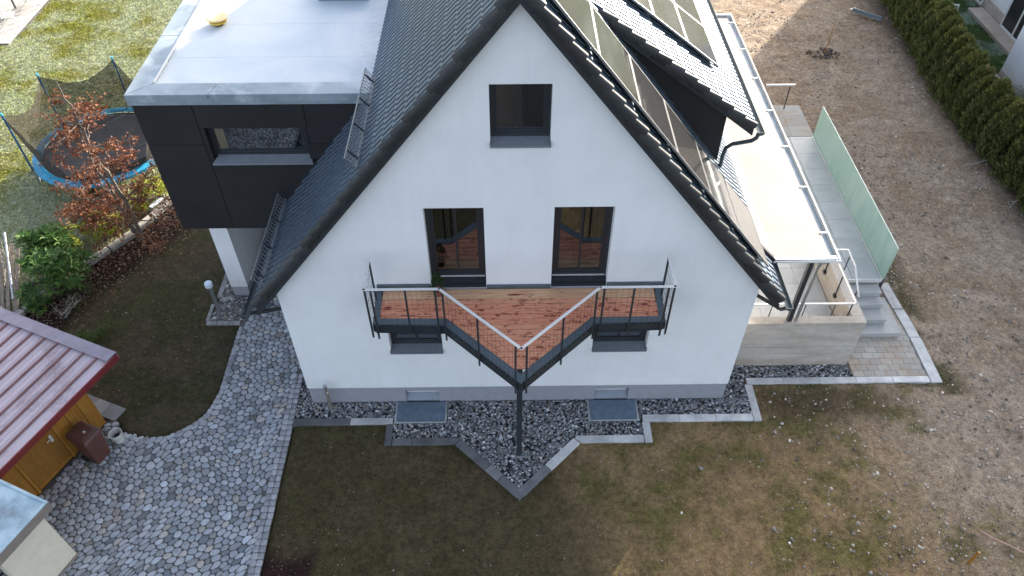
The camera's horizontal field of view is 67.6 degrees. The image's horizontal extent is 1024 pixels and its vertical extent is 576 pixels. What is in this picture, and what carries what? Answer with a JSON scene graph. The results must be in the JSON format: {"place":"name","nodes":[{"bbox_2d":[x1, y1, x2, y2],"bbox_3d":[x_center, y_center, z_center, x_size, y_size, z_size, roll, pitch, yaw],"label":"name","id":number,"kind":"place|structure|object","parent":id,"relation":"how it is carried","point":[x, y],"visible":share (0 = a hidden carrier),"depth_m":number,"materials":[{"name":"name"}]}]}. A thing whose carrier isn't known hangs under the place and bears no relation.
{"place":"outdoors","nodes":[
{"label":"outdoors","id":0,"kind":"place"},
{"bbox_2d":[0,0,181,309],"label":"grass","id":1,"kind":"structure","parent":0,"point":[74,10],"depth_m":29.96,"materials":[{"name":"green plant"}]},
{"bbox_2d":[0,295,303,575],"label":"path","id":2,"kind":"structure","parent":0,"point":[199,497],"depth_m":17.05,"materials":[{"name":"stone"}]},
{"bbox_2d":[65,421,110,463],"bbox_3d":[-9.496,3.510,17.215,0.629,1.011,0.498,17,49,16],"label":"wheeled bin","id":3,"kind":"object","parent":2,"relation":"on","point":[87,441],"visible":1,"depth_m":16.95,"materials":[{"name":"brown plastic"}]},
{"bbox_2d":[108,428,124,445],"bbox_3d":[-9.180,3.460,17.746,0.335,0.315,0.324,-31,53,-26],"label":"bucket","id":4,"kind":"object","parent":2,"relation":"on","point":[116,435],"visible":1,"depth_m":17.72,"materials":[{"name":"white plastic"}]},
{"bbox_2d":[0,0,1023,575],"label":"ground","id":5,"kind":"structure","parent":0,"point":[550,520],"depth_m":17.98,"materials":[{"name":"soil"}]},
{"bbox_2d":[0,240,10,290],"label":"bare shrub","id":6,"kind":"object","parent":5,"relation":"on","point":[3,264],"visible":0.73,"depth_m":21.09,"materials":[{"name":"brown plant"}]},
{"bbox_2d":[0,232,19,311],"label":"batten pile","id":7,"kind":"object","parent":5,"relation":"on","point":[12,280],"visible":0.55,"depth_m":20.94,"materials":[{"name":"wood"}]},
{"bbox_2d":[0,0,49,44],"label":"patio","id":8,"kind":"structure","parent":5,"relation":"on","point":[27,14],"depth_m":32.33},
{"bbox_2d":[0,0,16,19],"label":"garden table","id":9,"kind":"object","parent":8,"relation":"on","point":[13,3],"visible":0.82,"depth_m":32.67,"materials":[{"name":"metal"}]},
{"bbox_2d":[0,7,19,28],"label":"garden chair","id":10,"kind":"object","parent":8,"relation":"on","point":[7,15],"visible":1,"depth_m":31.53,"materials":[{"name":"white plastic"}]},
{"bbox_2d":[20,0,40,9],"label":"garden chair","id":11,"kind":"object","parent":8,"relation":"on","point":[29,3],"visible":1,"depth_m":32.69,"materials":[{"name":"white plastic"}]},
{"bbox_2d":[0,479,79,575],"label":"bin store","id":12,"kind":"structure","parent":5,"relation":"on","point":[33,542],"depth_m":14.49,"materials":[{"name":"metal"}]},
{"bbox_2d":[10,221,98,316],"bbox_3d":[-12.292,-0.677,20.543,2.281,2.160,2.777,-1,46,0],"label":"rhododendron","id":13,"kind":"object","parent":5,"relation":"on","point":[50,257],"visible":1,"depth_m":20.07,"materials":[{"name":"green plant"}]},
{"bbox_2d":[0,307,119,495],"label":"shed","id":14,"kind":"structure","parent":5,"relation":"on","point":[50,377],"depth_m":16.72,"materials":[{"name":"metal"}]},
{"bbox_2d":[17,429,72,489],"bbox_3d":[-10.234,3.529,16.542,0.089,1.840,0.922,17,49,16],"label":"door","id":15,"kind":"structure","parent":14,"relation":"in","point":[49,455],"depth_m":16.77,"materials":[{"name":"wood"}]},
{"bbox_2d":[47,295,80,317],"bbox_3d":[-11.832,0.525,20.310,0.954,0.821,0.883,-1,46,0],"label":"bare shrub","id":16,"kind":"object","parent":5,"relation":"on","point":[62,314],"visible":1,"depth_m":20.34,"materials":[{"name":"grey plant"}]},
{"bbox_2d":[53,273,93,312],"bbox_3d":[-11.870,0.100,20.754,1.035,0.778,1.091,18,49,17],"label":"shrub","id":17,"kind":"object","parent":5,"relation":"on","point":[68,292],"visible":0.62,"depth_m":20.67,"materials":[{"name":"green plant"}]},
{"bbox_2d":[0,56,154,187],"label":"trampoline","id":18,"kind":"object","parent":5,"relation":"on","point":[32,131],"visible":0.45,"depth_m":24.61,"materials":[{"name":"fabric"}]},
{"bbox_2d":[63,222,101,251],"bbox_3d":[-12.660,-1.386,22.079,1.231,0.932,1.151,9,47,9],"label":"golden shrub","id":19,"kind":"object","parent":5,"relation":"on","point":[77,240],"visible":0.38,"depth_m":22.04,"materials":[{"name":"yellow plant"}]},
{"bbox_2d":[75,188,107,204],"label":"dark shrub","id":20,"kind":"object","parent":5,"relation":"on","point":[92,191],"visible":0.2,"depth_m":23.39,"materials":[{"name":"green plant"}]},
{"bbox_2d":[14,197,171,315],"bbox_3d":[-11.966,-0.897,22.089,0.464,0.186,7.185,21,50,19],"label":"bed edging","id":21,"kind":"object","parent":5,"relation":"on","point":[114,245],"visible":0.53,"depth_m":22.43,"materials":[{"name":"grey stone"}]},
{"bbox_2d":[149,194,168,207],"bbox_3d":[-10.947,-2.716,23.672,0.268,0.092,0.767,20,49,18],"label":"white board","id":22,"kind":"object","parent":21,"relation":"on","point":[154,203],"visible":0.76,"depth_m":23.56,"materials":[{"name":"metal"}]},
{"bbox_2d":[76,318,112,342],"bbox_3d":[-10.844,1.217,19.880,1.010,0.475,0.768,-16,48,-15],"label":"fern tuft","id":23,"kind":"object","parent":5,"relation":"on","point":[100,331],"visible":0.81,"depth_m":19.84,"materials":[{"name":"green plant"}]},
{"bbox_2d":[61,183,130,231],"bbox_3d":[-12.277,-2.393,22.819,1.564,1.260,1.784,-1,46,0],"label":"copper hedge","id":24,"kind":"object","parent":5,"relation":"on","point":[97,210],"visible":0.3,"depth_m":22.39,"materials":[{"name":"brown plant"}]},
{"bbox_2d":[84,210,122,238],"bbox_3d":[-12.092,-1.895,22.606,1.294,0.875,1.016,-1,46,0],"label":"golden shrub","id":25,"kind":"object","parent":5,"relation":"on","point":[108,231],"visible":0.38,"depth_m":22.45,"materials":[{"name":"yellow plant"}]},
{"bbox_2d":[35,81,178,258],"bbox_3d":[-11.339,-3.332,20.868,4.487,5.363,3.320,-1,46,0],"label":"beech tree","id":26,"kind":"object","parent":5,"relation":"on","point":[66,132],"visible":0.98,"depth_m":21.18,"materials":[{"name":"red plant"}]},
{"bbox_2d":[27,208,212,342],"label":"leaf litter","id":27,"kind":"object","parent":5,"relation":"on","point":[135,242],"visible":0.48,"depth_m":21.95,"materials":[{"name":"brown plant"}]},
{"bbox_2d":[128,193,147,215],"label":"golden shrub","id":28,"kind":"object","parent":5,"relation":"on","point":[142,206],"visible":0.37,"depth_m":23.28,"materials":[{"name":"yellow plant"}]},
{"bbox_2d":[132,175,167,201],"bbox_3d":[-11.150,-3.195,23.829,1.244,0.910,1.215,-1,46,0],"label":"golden shrub","id":29,"kind":"object","parent":5,"relation":"on","point":[160,185],"visible":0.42,"depth_m":23.65,"materials":[{"name":"yellow plant"}]},
{"bbox_2d":[96,240,222,421],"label":"lawn leaves","id":30,"kind":"object","parent":5,"relation":"on","point":[177,332],"visible":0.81,"depth_m":20.19,"materials":[{"name":"brown plant"}]},
{"bbox_2d":[124,0,388,295],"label":"house extension","id":31,"kind":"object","parent":5,"relation":"on","point":[244,113],"visible":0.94,"depth_m":16.82,"materials":[{"name":"paint"}]},
{"bbox_2d":[206,12,227,26],"bbox_3d":[-6.803,-6.185,17.665,0.490,0.188,0.490,-1,46,0],"label":"vent cap","id":32,"kind":"object","parent":31,"relation":"on","point":[216,19],"visible":1,"depth_m":17.57,"materials":[{"name":"yellow plastic"}]},
{"bbox_2d":[207,127,312,165],"bbox_3d":[-5.458,-3.118,16.548,2.190,0.900,0.302,-1,46,0],"label":"window","id":33,"kind":"structure","parent":31,"relation":"in","point":[250,156],"depth_m":16.79,"materials":[{"name":"grey metal"}]},
{"bbox_2d":[271,527,359,575],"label":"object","id":34,"kind":"object","parent":5,"relation":"on","point":[309,550],"visible":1,"depth_m":16.02,"materials":[{"name":"brown plant"}]},
{"bbox_2d":[286,434,735,575],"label":"lawn pebbles","id":35,"kind":"object","parent":5,"relation":"on","point":[497,512],"visible":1,"depth_m":16.55,"materials":[{"name":"stone"}]},
{"bbox_2d":[87,273,942,500],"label":"kerb","id":36,"kind":"structure","parent":5,"relation":"on","point":[110,411],"depth_m":18.23,"materials":[{"name":"concrete"}]},
{"bbox_2d":[243,0,793,402],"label":"house","id":37,"kind":"structure","parent":5,"relation":"on","point":[499,144],"depth_m":14.94,"materials":[{"name":"white paint"}]},
{"bbox_2d":[390,333,443,354],"bbox_3d":[-2.137,0.996,16.901,1.190,1.090,0.322,-1,46,0],"label":"window","id":38,"kind":"structure","parent":37,"relation":"in","point":[402,343],"depth_m":17.23,"materials":[{"name":"grey glass"}]},
{"bbox_2d":[407,390,439,400],"bbox_3d":[-2.156,2.600,18.584,0.794,0.260,0.180,-1,46,0],"label":"cellar window","id":39,"kind":"structure","parent":37,"relation":"in","point":[412,395],"depth_m":18.58,"materials":[{"name":"grey glass"}]},
{"bbox_2d":[424,208,485,287],"bbox_3d":[-1.095,-0.843,15.051,1.130,2.120,0.260,-1,46,0],"label":"balcony door","id":40,"kind":"structure","parent":37,"relation":"in","point":[456,239],"depth_m":15.20,"materials":[{"name":"black glass"}]},
{"bbox_2d":[489,84,551,147],"bbox_3d":[0.142,-2.944,12.842,1.060,1.210,0.322,-1,46,0],"label":"window","id":41,"kind":"structure","parent":37,"relation":"in","point":[519,137],"depth_m":13.17,"materials":[{"name":"grey metal"}]},
{"bbox_2d":[553,0,598,55],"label":"solar panel","id":42,"kind":"object","parent":37,"relation":"attached to","point":[578,14],"visible":0.96,"depth_m":12.02,"materials":[{"name":"grey glass"}]},
{"bbox_2d":[551,207,613,285],"bbox_3d":[1.363,-0.869,15.066,1.135,2.120,0.260,-1,46,0],"label":"balcony door","id":43,"kind":"structure","parent":37,"relation":"in","point":[581,235],"depth_m":15.23,"materials":[{"name":"black glass"}]},
{"bbox_2d":[594,388,626,398],"bbox_3d":[2.399,2.552,18.612,0.804,0.260,0.180,-1,46,0],"label":"cellar window","id":44,"kind":"structure","parent":37,"relation":"in","point":[600,393],"depth_m":18.61,"materials":[{"name":"grey glass"}]},
{"bbox_2d":[591,5,640,106],"bbox_3d":[1.688,-3.915,12.957,0.869,1.023,1.720,-1,46,0],"label":"solar panel","id":45,"kind":"object","parent":37,"relation":"attached to","point":[613,56],"visible":0.84,"depth_m":12.82,"materials":[{"name":"grey glass"}]},
{"bbox_2d":[592,331,646,351],"bbox_3d":[2.408,0.948,16.929,1.240,1.090,0.322,-1,46,0],"label":"window","id":46,"kind":"structure","parent":37,"relation":"in","point":[618,341],"depth_m":17.26,"materials":[{"name":"grey glass"}]},
{"bbox_2d":[632,0,653,15],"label":"solar panel","id":47,"kind":"object","parent":37,"relation":"attached to","point":[645,5],"visible":1,"depth_m":15.51,"materials":[{"name":"grey glass"}]},
{"bbox_2d":[629,54,677,152],"bbox_3d":[2.450,-3.269,13.641,0.869,1.023,1.720,-1,46,0],"label":"solar panel","id":48,"kind":"object","parent":37,"relation":"attached to","point":[652,107],"visible":0.84,"depth_m":13.51,"materials":[{"name":"black glass"}]},
{"bbox_2d":[649,0,686,41],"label":"solar panel","id":49,"kind":"object","parent":37,"relation":"attached to","point":[665,12],"visible":0.94,"depth_m":16.10,"materials":[{"name":"grey glass"}]},
{"bbox_2d":[664,100,710,194],"bbox_3d":[3.213,-2.624,14.325,0.869,1.023,1.720,-1,46,0],"label":"solar panel","id":50,"kind":"object","parent":37,"relation":"attached to","point":[688,152],"visible":0.85,"depth_m":14.20,"materials":[{"name":"black glass"}]},
{"bbox_2d":[673,0,703,25],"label":"solar panel","id":51,"kind":"object","parent":37,"relation":"attached to","point":[689,7],"visible":0.86,"depth_m":17.68,"materials":[{"name":"grey glass"}]},
{"bbox_2d":[675,4,718,66],"bbox_3d":[3.997,-5.520,16.795,0.860,0.701,1.720,-1,46,0],"label":"solar panel","id":52,"kind":"object","parent":37,"relation":"attached to","point":[696,35],"visible":0.91,"depth_m":16.67,"materials":[{"name":"grey glass"}]},
{"bbox_2d":[695,140,741,232],"bbox_3d":[3.976,-1.979,15.009,0.869,1.023,1.720,-1,46,0],"label":"solar panel","id":53,"kind":"object","parent":37,"relation":"attached to","point":[720,196],"visible":0.84,"depth_m":14.88,"materials":[{"name":"black glass"}]},
{"bbox_2d":[724,178,768,266],"bbox_3d":[4.738,-1.334,15.694,0.869,1.023,1.720,-1,46,0],"label":"solar panel","id":54,"kind":"object","parent":37,"relation":"attached to","point":[749,234],"visible":0.83,"depth_m":15.57,"materials":[{"name":"silver glass"}]},
{"bbox_2d":[295,362,852,486],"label":"gravel","id":55,"kind":"structure","parent":5,"relation":"on","point":[510,450],"depth_m":18.30,"materials":[{"name":"grey gravel"}]},
{"bbox_2d":[323,384,332,410],"bbox_3d":[-4.351,2.628,18.118,0.096,1.005,0.106,-1,46,0],"label":"bollard light","id":56,"kind":"object","parent":55,"relation":"on","point":[327,396],"visible":1,"depth_m":18.03,"materials":[{"name":"metal"}]},
{"bbox_2d":[394,401,447,424],"bbox_3d":[-2.180,3.026,18.399,1.240,0.135,0.630,-1,46,0],"label":"light well","id":57,"kind":"object","parent":55,"relation":"on","point":[434,411],"visible":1,"depth_m":18.35,"materials":[{"name":"metal"}]},
{"bbox_2d":[362,255,676,459],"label":"balcony","id":58,"kind":"structure","parent":55,"relation":"on","point":[505,334],"depth_m":15.07,"materials":[{"name":"grey metal"}]},
{"bbox_2d":[429,272,446,296],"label":"potted conifer","id":59,"kind":"object","parent":58,"relation":"on","point":[438,278],"visible":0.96,"depth_m":15.34,"materials":[{"name":"green plant"}]},
{"bbox_2d":[587,399,639,422],"bbox_3d":[2.425,2.978,18.428,1.210,0.135,0.630,-1,46,0],"label":"light well","id":60,"kind":"object","parent":55,"relation":"on","point":[619,410],"visible":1,"depth_m":18.38,"materials":[{"name":"metal"}]},
{"bbox_2d":[301,284,947,500],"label":"kerb grass","id":61,"kind":"structure","parent":5,"relation":"on","point":[674,423],"depth_m":18.14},
{"bbox_2d":[588,422,1021,575],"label":"mossy tufts","id":62,"kind":"object","parent":5,"relation":"on","point":[768,511],"visible":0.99,"depth_m":16.64,"materials":[{"name":"green plant"}]},
{"bbox_2d":[587,0,1023,575],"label":"soil pebbles","id":63,"kind":"object","parent":5,"relation":"on","point":[911,312],"visible":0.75,"depth_m":19.03,"materials":[{"name":"stone"}]},
{"bbox_2d":[734,105,882,365],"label":"terrace","id":64,"kind":"structure","parent":5,"relation":"on","point":[816,334],"depth_m":19.54,"materials":[{"name":"concrete"}]},
{"bbox_2d":[716,12,840,321],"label":"terrace roof","id":65,"kind":"structure","parent":64,"relation":"on","point":[788,228],"depth_m":18.38,"materials":[{"name":"metal"}]},
{"bbox_2d":[754,84,859,316],"bbox_3d":[8.293,-2.522,21.864,3.032,1.472,10.914,13,48,12],"label":"handrail","id":66,"kind":"object","parent":64,"relation":"attached to","point":[834,295],"visible":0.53,"depth_m":18.87,"materials":[{"name":"metal"}]},
{"bbox_2d":[813,106,898,288],"bbox_3d":[9.833,-2.665,22.469,0.065,1.992,6.530,-1,46,0],"label":"glass screen","id":67,"kind":"object","parent":64,"relation":"attached to","point":[879,240],"visible":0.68,"depth_m":21.78,"materials":[{"name":"glass"}]},
{"bbox_2d":[806,14,839,58],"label":"young tree","id":68,"kind":"object","parent":5,"relation":"on","point":[824,52],"visible":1,"depth_m":30.05,"materials":[{"name":"plant"}]},
{"bbox_2d":[640,11,1023,575],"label":"soil clods","id":69,"kind":"object","parent":5,"relation":"on","point":[942,437],"visible":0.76,"depth_m":19.44,"materials":[{"name":"soil"}]},
{"bbox_2d":[850,7,882,20],"bbox_3d":[14.837,-11.517,32.017,1.376,0.168,0.300,31,53,26],"label":"metal trough","id":70,"kind":"object","parent":5,"relation":"on","point":[867,14],"visible":1,"depth_m":31.93,"materials":[{"name":"silver metal"}]},
{"bbox_2d":[878,0,894,8],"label":"thuja","id":71,"kind":"object","parent":5,"relation":"on","point":[885,2],"visible":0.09,"depth_m":32.66,"materials":[{"name":"green plant"}]},
{"bbox_2d":[847,303,926,376],"bbox_3d":[9.440,1.137,20.177,1.880,0.087,3.042,-1,46,0],"label":"paved corner","id":72,"kind":"object","parent":5,"relation":"on","point":[882,356],"visible":0.52,"depth_m":19.50,"materials":[{"name":"concrete"}]},
{"bbox_2d":[850,284,900,336],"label":"steps","id":73,"kind":"structure","parent":72,"relation":"on","point":[877,314],"depth_m":20.13,"materials":[{"name":"grey concrete"}]},
{"bbox_2d":[887,0,895,16],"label":"thuja","id":74,"kind":"object","parent":5,"relation":"on","point":[891,4],"visible":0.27,"depth_m":31.85,"materials":[{"name":"green plant"}]},
{"bbox_2d":[888,0,913,21],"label":"thuja","id":75,"kind":"object","parent":5,"relation":"on","point":[898,4],"visible":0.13,"depth_m":31.41,"materials":[{"name":"green plant"}]},
{"bbox_2d":[892,0,920,28],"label":"thuja","id":76,"kind":"object","parent":5,"relation":"on","point":[898,15],"visible":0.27,"depth_m":30.94,"materials":[{"name":"green plant"}]},
{"bbox_2d":[898,0,943,37],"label":"thuja","id":77,"kind":"object","parent":5,"relation":"on","point":[910,11],"visible":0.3,"depth_m":30.38,"materials":[{"name":"green plant"}]},
{"bbox_2d":[902,0,940,45],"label":"thuja","id":78,"kind":"object","parent":5,"relation":"on","point":[908,29],"visible":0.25,"depth_m":30.01,"materials":[{"name":"green plant"}]},
{"bbox_2d":[904,5,959,58],"bbox_3d":[16.229,-9.635,28.947,1.842,2.170,1.241,7,47,7],"label":"thuja","id":79,"kind":"object","parent":5,"relation":"on","point":[934,22],"visible":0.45,"depth_m":28.78,"materials":[{"name":"green plant"}]},
{"bbox_2d":[906,0,957,54],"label":"thuja","id":80,"kind":"object","parent":5,"relation":"on","point":[932,11],"visible":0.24,"depth_m":29.23,"materials":[{"name":"green plant"}]},
{"bbox_2d":[916,14,965,68],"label":"thuja","id":81,"kind":"object","parent":5,"relation":"on","point":[929,42],"visible":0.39,"depth_m":28.33,"materials":[{"name":"green plant"}]},
{"bbox_2d":[916,23,967,79],"bbox_3d":[16.108,-8.699,28.132,1.865,2.054,1.143,-8,47,-8],"label":"thuja","id":82,"kind":"object","parent":5,"relation":"on","point":[944,42],"visible":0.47,"depth_m":27.84,"materials":[{"name":"green plant"}]},
{"bbox_2d":[924,32,977,86],"bbox_3d":[16.132,-8.255,27.701,1.880,2.057,1.214,-9,47,-8],"label":"thuja","id":83,"kind":"object","parent":5,"relation":"on","point":[961,41],"visible":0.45,"depth_m":27.36,"materials":[{"name":"green plant"}]},
{"bbox_2d":[925,43,981,97],"bbox_3d":[16.088,-7.792,27.293,1.842,2.005,1.241,-7,47,-7],"label":"thuja","id":84,"kind":"object","parent":5,"relation":"on","point":[948,65],"visible":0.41,"depth_m":27.08,"materials":[{"name":"green plant"}]},
{"bbox_2d":[931,48,990,106],"bbox_3d":[16.046,-7.393,26.825,1.845,2.126,1.200,-2,46,-2],"label":"thuja","id":85,"kind":"object","parent":5,"relation":"on","point":[969,63],"visible":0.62,"depth_m":26.56,"materials":[{"name":"green plant"}]},
{"bbox_2d":[941,64,995,116],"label":"thuja","id":86,"kind":"object","parent":5,"relation":"on","point":[981,71],"visible":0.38,"depth_m":26.16,"materials":[{"name":"green plant"}]},
{"bbox_2d":[947,75,998,127],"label":"thuja","id":87,"kind":"object","parent":5,"relation":"on","point":[973,90],"visible":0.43,"depth_m":25.99,"materials":[{"name":"green plant"}]},
{"bbox_2d":[967,551,980,564],"bbox_3d":[9.437,5.531,15.635,0.071,0.586,0.057,-17,48,-16],"label":"wooden stake","id":88,"kind":"object","parent":5,"relation":"on","point":[974,557],"visible":1,"depth_m":15.58,"materials":[{"name":"brown wood"}]},
{"bbox_2d":[954,0,1007,73],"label":"neighbour lawn grass","id":89,"kind":"structure","parent":5,"relation":"on","point":[981,33],"depth_m":31.20,"materials":[{"name":"green plant"}]},
{"bbox_2d":[958,76,1015,135],"bbox_3d":[15.985,-6.082,25.549,1.842,2.145,1.241,-8,47,-8],"label":"thuja","id":90,"kind":"object","parent":5,"relation":"on","point":[997,89],"visible":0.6,"depth_m":25.25,"materials":[{"name":"green plant"}]},
{"bbox_2d":[960,92,1019,148],"bbox_3d":[16.083,-5.530,25.185,1.845,1.914,1.200,-4,46,-4],"label":"thuja","id":91,"kind":"object","parent":5,"relation":"on","point":[998,105],"visible":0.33,"depth_m":25.02,"materials":[{"name":"green plant"}]},
{"bbox_2d":[967,0,1023,87],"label":"neighbour house","id":92,"kind":"structure","parent":5,"relation":"on","point":[1001,22],"depth_m":30.61,"materials":[{"name":"white paint"}]},
{"bbox_2d":[1000,0,1023,40],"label":"patio door","id":93,"kind":"structure","parent":92,"relation":"in","point":[1012,22],"depth_m":30.54,"materials":[{"name":"black glass"}]},
{"bbox_2d":[975,96,1023,159],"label":"thuja","id":94,"kind":"object","parent":5,"relation":"on","point":[1006,117],"visible":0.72,"depth_m":24.53,"materials":[{"name":"green plant"}]},
{"bbox_2d":[977,526,1023,552],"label":"cane","id":95,"kind":"object","parent":5,"relation":"on","point":[1000,541],"visible":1,"depth_m":16.03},
{"bbox_2d":[983,116,1023,169],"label":"thuja","id":96,"kind":"object","parent":5,"relation":"on","point":[1008,134],"visible":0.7,"depth_m":24.30,"materials":[{"name":"green plant"}]},
{"bbox_2d":[988,134,1023,184],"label":"thuja","id":97,"kind":"object","parent":5,"relation":"on","point":[1007,163],"visible":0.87,"depth_m":23.87,"materials":[{"name":"green plant"}]},
{"bbox_2d":[998,156,1023,192],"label":"thuja","id":98,"kind":"object","parent":5,"relation":"on","point":[1016,176],"visible":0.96,"depth_m":23.79,"materials":[{"name":"green plant"}]},
{"bbox_2d":[1015,180,1023,207],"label":"thuja","id":99,"kind":"object","parent":5,"relation":"on","point":[1019,196],"visible":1,"depth_m":23.38,"materials":[{"name":"green plant"}]},
{"bbox_2d":[1012,85,1023,98],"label":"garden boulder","id":100,"kind":"object","parent":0,"point":[1019,90],"visible":0.33,"depth_m":27.11,"materials":[{"name":"stone"}]},
{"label":"gravel pocket","id":101,"kind":"structure","parent":0,"visible":0},
{"bbox_2d":[209,280,248,320],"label":"pocket gravel","id":102,"kind":"structure","parent":101,"relation":"on","point":[233,309],"depth_m":20.75,"materials":[{"name":"grey gravel"}]},
{"bbox_2d":[204,280,220,312],"bbox_3d":[-7.901,0.273,20.279,0.199,1.175,0.199,-1,46,0],"label":"bollard light","id":103,"kind":"object","parent":102,"relation":"on","point":[208,284],"visible":1,"depth_m":20.08,"materials":[{"name":"metal"}]}
]}

